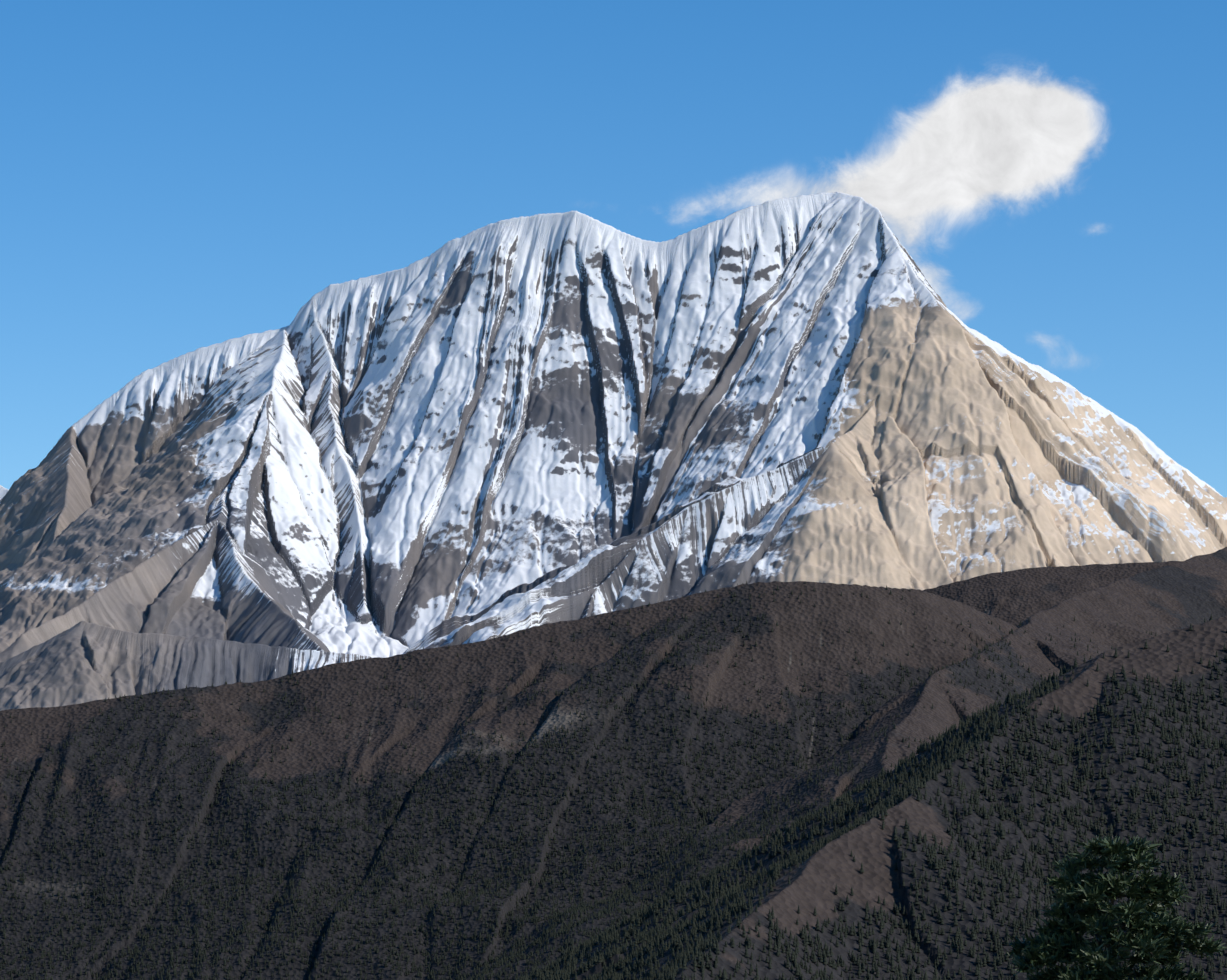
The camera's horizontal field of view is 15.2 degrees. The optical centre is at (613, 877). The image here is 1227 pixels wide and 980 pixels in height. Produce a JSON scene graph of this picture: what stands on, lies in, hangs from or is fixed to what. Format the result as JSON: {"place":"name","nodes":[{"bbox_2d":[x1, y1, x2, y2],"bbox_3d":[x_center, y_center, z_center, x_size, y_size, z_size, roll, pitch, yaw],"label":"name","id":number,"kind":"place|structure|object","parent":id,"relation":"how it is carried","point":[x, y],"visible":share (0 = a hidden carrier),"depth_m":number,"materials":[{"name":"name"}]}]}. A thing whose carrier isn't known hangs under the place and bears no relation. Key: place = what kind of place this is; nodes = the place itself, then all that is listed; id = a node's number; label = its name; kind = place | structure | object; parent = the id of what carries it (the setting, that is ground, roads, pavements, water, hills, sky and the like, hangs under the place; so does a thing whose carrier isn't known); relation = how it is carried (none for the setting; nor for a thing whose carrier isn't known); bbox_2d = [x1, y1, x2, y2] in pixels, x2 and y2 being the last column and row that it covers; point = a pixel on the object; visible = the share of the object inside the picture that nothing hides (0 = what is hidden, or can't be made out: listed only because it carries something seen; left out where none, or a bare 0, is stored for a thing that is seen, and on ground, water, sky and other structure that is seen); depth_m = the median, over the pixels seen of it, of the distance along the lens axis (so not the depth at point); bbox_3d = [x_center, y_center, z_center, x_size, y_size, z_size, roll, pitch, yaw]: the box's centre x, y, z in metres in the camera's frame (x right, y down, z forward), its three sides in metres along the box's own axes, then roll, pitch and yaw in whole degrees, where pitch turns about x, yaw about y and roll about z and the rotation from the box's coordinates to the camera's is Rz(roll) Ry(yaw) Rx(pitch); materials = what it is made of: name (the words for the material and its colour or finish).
{"place":"outdoors","nodes":[
{"label":"outdoors","id":0,"kind":"place"},
{"bbox_2d":[0,192,1226,710],"bbox_3d":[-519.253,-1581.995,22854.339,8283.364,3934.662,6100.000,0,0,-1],"label":"mountain terrain","id":1,"kind":"structure","parent":0,"point":[500,428],"depth_m":22793.45,"materials":[{"name":"white snow"}]},
{"bbox_2d":[0,547,1226,979],"bbox_3d":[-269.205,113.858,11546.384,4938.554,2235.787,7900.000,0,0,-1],"label":"ridge terrain","id":2,"kind":"structure","parent":0,"point":[1108,607],"depth_m":10527.50,"materials":[{"name":"brown soil"}]},
{"bbox_2d":[0,581,1226,979],"bbox_3d":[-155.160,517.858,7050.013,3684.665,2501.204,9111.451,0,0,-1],"label":"conifer forest","id":3,"kind":"object","parent":2,"relation":"on","point":[648,941],"visible":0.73,"depth_m":7043.80,"materials":[{"name":"green plant"}]},
{"bbox_2d":[0,0,1226,497],"label":"sky","id":4,"kind":"structure","parent":0,"point":[178,177],"materials":[{"name":"blue"}]},
{"bbox_2d":[532,616,1226,979],"bbox_3d":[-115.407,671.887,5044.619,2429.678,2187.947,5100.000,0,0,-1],"label":"forested slope","id":5,"kind":"structure","parent":0,"point":[826,868],"depth_m":6478.84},
{"bbox_3d":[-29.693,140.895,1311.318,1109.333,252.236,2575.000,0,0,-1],"label":"viewpoint ground","id":6,"kind":"structure","parent":0,"visible":0},
{"bbox_2d":[1003,835,1226,979],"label":"pine tree","id":7,"kind":"object","parent":6,"relation":"on","point":[1083,896],"visible":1,"depth_m":149.72,"materials":[{"name":"green plant"}]}
]}

